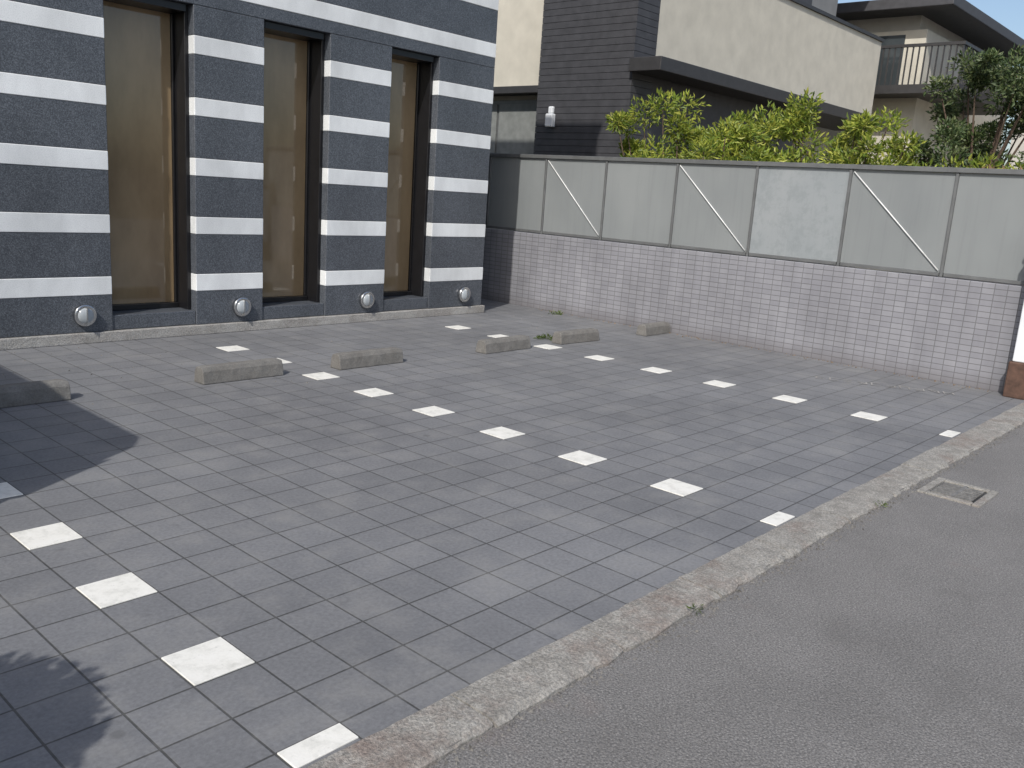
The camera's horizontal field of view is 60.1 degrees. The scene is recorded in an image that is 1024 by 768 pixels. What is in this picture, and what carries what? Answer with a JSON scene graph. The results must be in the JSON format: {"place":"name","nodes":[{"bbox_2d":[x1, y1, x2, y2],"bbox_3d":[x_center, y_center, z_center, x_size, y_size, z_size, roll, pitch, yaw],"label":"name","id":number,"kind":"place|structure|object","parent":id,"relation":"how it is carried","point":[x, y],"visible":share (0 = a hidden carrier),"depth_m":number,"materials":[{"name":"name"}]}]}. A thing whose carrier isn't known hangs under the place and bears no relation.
{"place":"outdoors","nodes":[
{"label":"outdoors","id":0,"kind":"place"},
{"bbox_2d":[0,298,1023,767],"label":"pavement","id":1,"kind":"structure","parent":0,"point":[324,554],"depth_m":4.00,"materials":[{"name":"tile"}]},
{"bbox_2d":[0,379,70,407],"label":"wheel stop","id":2,"kind":"object","parent":1,"relation":"on","point":[28,393],"visible":1,"depth_m":5.15,"materials":[{"name":"concrete"}]},
{"bbox_2d":[194,358,283,384],"bbox_3d":[-1.886,-0.096,6.140,0.131,0.116,0.620,15,16,41],"label":"wheel stop","id":3,"kind":"object","parent":1,"relation":"on","point":[234,371],"visible":1,"depth_m":6.07,"materials":[{"name":"concrete"}]},
{"bbox_2d":[0,305,484,349],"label":"base ledge","id":4,"kind":"object","parent":1,"relation":"on","point":[10,343],"visible":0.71,"depth_m":7.77,"materials":[{"name":"concrete"}]},
{"bbox_2d":[0,0,498,337],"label":"striped piers and lintel","id":5,"kind":"object","parent":4,"relation":"on","point":[55,259],"visible":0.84,"depth_m":7.65,"materials":[{"name":"tile"}]},
{"bbox_2d":[73,304,96,325],"bbox_3d":[-3.346,-0.537,6.927,0.050,0.170,0.170,15,16,41],"label":"foot lamp ring","id":6,"kind":"object","parent":5,"relation":"attached to","point":[77,309],"visible":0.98,"depth_m":6.88,"materials":[{"name":"metal"}]},
{"bbox_2d":[78,308,93,323],"bbox_3d":[-3.331,-0.534,6.914,0.056,0.124,0.124,15,16,41],"label":"foot lamp lens","id":7,"kind":"object","parent":6,"relation":"attached to","point":[82,315],"visible":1,"depth_m":6.89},
{"bbox_2d":[85,306,88,325],"bbox_3d":[-3.316,-0.530,6.900,0.032,0.150,0.008,15,16,41],"label":"foot lamp guard","id":8,"kind":"object","parent":7,"relation":"attached to","point":[86,308],"visible":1,"depth_m":6.89,"materials":[{"name":"metal"}]},
{"bbox_2d":[103,0,190,310],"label":"window frame","id":9,"kind":"object","parent":5,"relation":"attached to","point":[177,12],"visible":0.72,"depth_m":7.43,"materials":[{"name":"black metal"}]},
{"bbox_2d":[103,1,173,303],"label":"window glass","id":10,"kind":"object","parent":9,"relation":"in","point":[138,80],"visible":0.75,"depth_m":7.31,"materials":[{"name":"brown glass"}]},
{"bbox_2d":[112,307,194,329],"bbox_3d":[-3.116,-0.569,7.518,0.368,0.119,0.718,15,16,41],"label":"window sill","id":11,"kind":"structure","parent":5,"relation":"attached to","point":[145,318],"depth_m":7.41,"materials":[{"name":"grey stone"}]},
{"bbox_2d":[232,297,250,315],"bbox_3d":[-2.422,-0.693,7.927,0.050,0.170,0.170,15,16,41],"label":"foot lamp ring","id":12,"kind":"object","parent":5,"relation":"attached to","point":[236,301],"visible":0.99,"depth_m":7.88,"materials":[{"name":"metal"}]},
{"bbox_2d":[237,300,248,313],"bbox_3d":[-2.407,-0.689,7.914,0.056,0.124,0.124,15,16,41],"label":"foot lamp lens","id":13,"kind":"object","parent":12,"relation":"attached to","point":[240,307],"visible":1,"depth_m":7.89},
{"bbox_2d":[262,300,323,319],"bbox_3d":[-2.202,-0.723,8.507,0.368,0.119,0.688,15,16,41],"label":"window sill","id":14,"kind":"structure","parent":5,"relation":"attached to","point":[287,309],"depth_m":8.40,"materials":[{"name":"grey stone"}]},
{"bbox_2d":[262,21,324,302],"bbox_3d":[-2.117,-1.992,8.231,0.295,2.480,0.686,15,16,41],"label":"window frame","id":15,"kind":"object","parent":5,"relation":"attached to","point":[314,146],"visible":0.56,"depth_m":8.41,"materials":[{"name":"black metal"}]},
{"bbox_2d":[256,33,306,296],"bbox_3d":[-2.193,-2.004,8.292,0.020,2.376,0.586,15,16,41],"label":"window glass","id":16,"kind":"object","parent":15,"relation":"in","point":[285,82],"visible":0.64,"depth_m":8.32,"materials":[{"name":"brown glass"}]},
{"bbox_2d":[359,291,373,307],"bbox_3d":[-1.471,-0.853,8.956,0.050,0.170,0.170,15,16,41],"label":"foot lamp ring","id":17,"kind":"object","parent":5,"relation":"attached to","point":[361,298],"visible":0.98,"depth_m":8.91,"materials":[{"name":"metal"}]},
{"bbox_2d":[363,294,372,305],"bbox_3d":[-1.457,-0.849,8.943,0.056,0.124,0.124,15,16,41],"label":"foot lamp lens","id":18,"kind":"object","parent":17,"relation":"attached to","point":[366,300],"visible":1,"depth_m":8.91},
{"bbox_2d":[383,295,427,310],"bbox_3d":[-1.265,-0.881,9.521,0.368,0.119,0.628,15,16,41],"label":"window sill","id":19,"kind":"structure","parent":5,"relation":"attached to","point":[401,302],"depth_m":9.42,"materials":[{"name":"grey stone"}]},
{"bbox_2d":[383,48,433,296],"bbox_3d":[-1.180,-2.150,9.245,0.295,2.480,0.626,15,16,41],"label":"window frame","id":20,"kind":"object","parent":5,"relation":"attached to","point":[422,124],"visible":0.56,"depth_m":9.41,"materials":[{"name":"black metal"}]},
{"bbox_2d":[384,59,416,290],"bbox_3d":[-1.256,-2.161,9.306,0.020,2.376,0.526,15,16,41],"label":"window glass","id":21,"kind":"object","parent":20,"relation":"in","point":[401,146],"visible":0.64,"depth_m":9.36,"materials":[{"name":"brown glass"}]},
{"bbox_2d":[457,287,470,301],"bbox_3d":[-0.541,-1.010,9.963,0.050,0.170,0.170,15,16,41],"label":"foot lamp ring","id":22,"kind":"object","parent":5,"relation":"attached to","point":[459,294],"visible":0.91,"depth_m":9.91,"materials":[{"name":"metal"}]},
{"bbox_2d":[462,289,468,299],"bbox_3d":[-0.526,-1.006,9.950,0.056,0.124,0.124,15,16,41],"label":"foot lamp lens","id":23,"kind":"object","parent":22,"relation":"attached to","point":[464,294],"visible":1,"depth_m":9.92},
{"bbox_2d":[3,313,636,414],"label":"pavement litter","id":24,"kind":"object","parent":1,"relation":"on","point":[275,381],"visible":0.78,"depth_m":7.09,"materials":[{"name":"concrete"}]},
{"bbox_2d":[330,347,402,369],"bbox_3d":[-1.120,-0.206,6.882,0.131,0.116,0.620,15,16,41],"label":"wheel stop","id":25,"kind":"object","parent":1,"relation":"on","point":[362,358],"visible":1,"depth_m":6.81,"materials":[{"name":"concrete"}]},
{"bbox_2d":[0,325,959,767],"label":"white marker tiles","id":26,"kind":"object","parent":1,"relation":"on","point":[206,661],"visible":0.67,"depth_m":2.99,"materials":[{"name":"white tile"}]},
{"bbox_2d":[476,335,530,353],"bbox_3d":[-0.071,-0.361,7.916,0.131,0.116,0.600,14,16,40],"label":"wheel stop","id":27,"kind":"object","parent":1,"relation":"on","point":[500,344],"visible":1,"depth_m":7.84,"materials":[{"name":"concrete"}]},
{"bbox_2d":[534,332,552,340],"bbox_3d":[0.338,-0.449,8.686,0.202,0.116,0.238,15,16,41],"label":"weed","id":28,"kind":"object","parent":1,"relation":"on","point":[541,336],"visible":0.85,"depth_m":8.68,"materials":[{"name":"green plant"}]},
{"bbox_2d":[548,310,562,314],"bbox_3d":[0.517,-0.830,10.478,0.138,0.097,0.217,15,16,41],"label":"weed","id":29,"kind":"object","parent":1,"relation":"on","point":[560,313],"visible":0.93,"depth_m":10.49,"materials":[{"name":"green plant"}]},
{"bbox_2d":[552,328,598,344],"bbox_3d":[0.628,-0.472,8.644,0.570,0.116,0.131,-8,17,-44],"label":"wheel stop","id":30,"kind":"object","parent":1,"relation":"on","point":[575,336],"visible":1,"depth_m":8.56,"materials":[{"name":"concrete"}]},
{"bbox_2d":[636,321,669,335],"bbox_3d":[1.523,-0.598,9.497,0.130,0.116,0.490,14,16,39],"label":"wheel stop","id":31,"kind":"object","parent":1,"relation":"on","point":[654,328],"visible":1,"depth_m":9.40,"materials":[{"name":"concrete"}]},
{"bbox_2d":[547,310,988,391],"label":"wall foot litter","id":32,"kind":"object","parent":1,"relation":"on","point":[786,353],"depth_m":8.63,"materials":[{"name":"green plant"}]},
{"bbox_2d":[816,376,954,394],"bbox_3d":[3.135,0.009,7.474,1.090,0.001,0.135,8,13,17],"label":"faded painted lettering","id":33,"kind":"object","parent":1,"relation":"on","point":[887,385],"visible":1,"depth_m":7.46,"materials":[{"name":"paint"}]},
{"bbox_2d":[1003,302,1023,399],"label":"gate post","id":34,"kind":"object","parent":1,"relation":"on","point":[1014,384],"visible":1,"depth_m":7.27,"materials":[{"name":"white paint"}]},
{"bbox_2d":[428,423,1023,767],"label":"asphalt road","id":35,"kind":"structure","parent":0,"point":[887,637],"depth_m":2.80,"materials":[{"name":"grey asphalt"}]},
{"bbox_2d":[686,604,702,613],"bbox_3d":[0.643,0.786,3.111,0.072,0.052,0.057,4,12,0],"label":"weed","id":36,"kind":"object","parent":35,"relation":"on","point":[693,606],"visible":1,"depth_m":3.10,"materials":[{"name":"green plant"}]},
{"bbox_2d":[433,425,1023,767],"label":"kerb grit","id":37,"kind":"object","parent":35,"relation":"on","point":[551,700],"visible":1,"depth_m":3.27,"materials":[{"name":"gravel"}]},
{"bbox_2d":[917,477,998,507],"bbox_3d":[2.378,0.582,4.718,0.310,0.026,0.360,15,16,41],"label":"drain cover","id":38,"kind":"object","parent":35,"relation":"on","point":[972,495],"visible":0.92,"depth_m":4.69,"materials":[{"name":"concrete"}]},
{"bbox_2d":[782,128,828,262],"bbox_3d":[3.419,-4.297,19.607,3.100,3.358,8.998,15,16,41],"label":"shrub","id":39,"kind":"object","parent":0,"point":[817,137],"depth_m":21.17,"materials":[{"name":"green plant"}]},
{"bbox_2d":[815,29,1002,271],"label":"walls","id":40,"kind":"structure","parent":0,"point":[915,110],"depth_m":22.25,"materials":[{"name":"beige paint"}]},
{"bbox_2d":[876,35,927,166],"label":"windows","id":41,"kind":"structure","parent":40,"relation":"attached to","point":[895,40],"depth_m":22.15,"materials":[{"name":"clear glass"}]},
{"bbox_2d":[874,83,1009,114],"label":"balcony slab","id":42,"kind":"structure","parent":40,"relation":"attached to","point":[902,91],"depth_m":21.56,"materials":[{"name":"white concrete"}]},
{"bbox_2d":[878,41,1006,102],"bbox_3d":[10.432,-8.063,23.434,4.200,0.920,4.900,15,16,41],"label":"balcony railing","id":43,"kind":"object","parent":40,"relation":"attached to","point":[966,44],"visible":0.25,"depth_m":20.91,"materials":[{"name":"metal"}]},
{"bbox_2d":[847,15,983,50],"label":"wall","id":44,"kind":"structure","parent":0,"point":[906,23],"depth_m":22.47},
{"bbox_2d":[836,0,1023,63],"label":"roof slab","id":45,"kind":"structure","parent":44,"relation":"on","point":[969,22],"depth_m":22.17,"materials":[{"name":"concrete"}]},
{"bbox_2d":[838,0,1023,167],"label":"sky","id":46,"kind":"structure","parent":0,"point":[1009,13],"materials":[{"name":"blue"}]},
{"label":"ground","id":47,"kind":"structure","parent":0,"visible":0},
{"bbox_2d":[485,0,543,231],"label":"wing","id":48,"kind":"structure","parent":47,"relation":"on","point":[518,40],"depth_m":15.87,"materials":[{"name":"beige paint"}]},
{"bbox_2d":[493,100,536,152],"bbox_3d":[-0.296,-4.192,16.511,2.100,2.100,0.049,15,16,41],"label":"wing window frame","id":49,"kind":"object","parent":48,"relation":"attached to","point":[515,102],"visible":0.04,"depth_m":16.16,"materials":[{"name":"black metal"}]},
{"bbox_2d":[488,104,537,157],"bbox_3d":[-0.320,-4.189,16.485,1.960,1.960,0.018,15,16,41],"label":"wing window","id":50,"kind":"structure","parent":49,"relation":"in","point":[516,129],"depth_m":16.07,"materials":[{"name":"grey glass"}]},
{"bbox_2d":[493,85,538,95],"bbox_3d":[-0.927,-5.494,16.685,4.045,0.120,0.349,15,16,41],"label":"wing ledge","id":51,"kind":"object","parent":48,"relation":"attached to","point":[516,90],"visible":0.2,"depth_m":15.64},
{"bbox_2d":[306,402,1023,767],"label":"kerb","id":52,"kind":"structure","parent":47,"relation":"on","point":[436,732],"depth_m":2.90,"materials":[{"name":"concrete"}]},
{"bbox_2d":[531,0,811,258],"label":"charcoal siding tower","id":53,"kind":"structure","parent":47,"relation":"on","point":[587,81],"depth_m":14.59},
{"bbox_2d":[545,106,554,126],"bbox_3d":[0.653,-4.551,15.063,0.160,0.340,0.099,15,16,41],"label":"wall lamp","id":54,"kind":"object","parent":53,"relation":"attached to","point":[549,118],"visible":1,"depth_m":15.03,"materials":[{"name":"white paint"}]},
{"bbox_2d":[628,56,895,131],"bbox_3d":[5.091,-5.589,17.572,1.490,0.205,10.020,15,16,41],"label":"overhang eave","id":55,"kind":"object","parent":53,"relation":"attached to","point":[832,117],"visible":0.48,"depth_m":15.15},
{"bbox_2d":[656,0,881,114],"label":"balcony parapet","id":56,"kind":"structure","parent":55,"relation":"on","point":[790,46],"depth_m":17.07,"materials":[{"name":"beige paint"}]},
{"bbox_2d":[790,0,884,42],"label":"parapet cap","id":57,"kind":"object","parent":56,"relation":"on","point":[834,18],"visible":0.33,"depth_m":18.70,"materials":[{"name":"black metal"}]},
{"bbox_2d":[812,0,837,15],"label":"storey","id":58,"kind":"object","parent":57,"relation":"on","point":[829,6],"depth_m":20.88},
{"bbox_2d":[605,88,794,252],"bbox_3d":[2.340,-2.382,11.563,2.720,2.939,1.491,15,16,41],"label":"garden bush","id":59,"kind":"object","parent":47,"relation":"on","point":[629,147],"visible":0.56,"depth_m":11.55,"materials":[{"name":"green plant"}]},
{"bbox_2d":[642,115,824,254],"bbox_3d":[2.497,-1.926,10.569,2.348,2.491,1.057,15,16,41],"label":"garden bush","id":60,"kind":"object","parent":47,"relation":"on","point":[760,154],"visible":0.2,"depth_m":10.27,"materials":[{"name":"green plant"}]},
{"bbox_2d":[481,228,1023,392],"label":"tiled boundary wall","id":61,"kind":"structure","parent":47,"relation":"on","point":[958,331],"depth_m":8.79,"materials":[{"name":"tile"}]},
{"bbox_2d":[481,153,1023,284],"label":"frosted panel fence","id":62,"kind":"object","parent":61,"relation":"on","point":[956,222],"visible":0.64,"depth_m":8.71,"materials":[{"name":"glass"}]},
{"bbox_2d":[724,87,925,264],"bbox_3d":[3.586,-2.125,10.936,2.474,2.869,1.416,15,16,41],"label":"garden bush","id":63,"kind":"object","parent":47,"relation":"on","point":[841,151],"visible":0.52,"depth_m":10.31,"materials":[{"name":"green plant"}]},
{"bbox_2d":[903,151,1023,280],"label":"garden bush","id":64,"kind":"object","parent":47,"relation":"on","point":[977,162],"visible":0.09,"depth_m":9.65,"materials":[{"name":"green plant"}]},
{"bbox_2d":[908,42,1023,278],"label":"garden tree","id":65,"kind":"object","parent":47,"relation":"on","point":[982,74],"visible":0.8,"depth_m":11.61,"materials":[{"name":"green plant"}]},
{"bbox_2d":[966,164,1022,284],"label":"garden bush","id":66,"kind":"object","parent":47,"relation":"on","point":[990,167],"visible":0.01,"depth_m":9.20,"materials":[{"name":"green plant"}]},
{"bbox_2d":[1008,115,1023,168],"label":"walls","id":67,"kind":"structure","parent":47,"relation":"on","point":[1017,143],"depth_m":23.58,"materials":[{"name":"white paint"}]}
]}

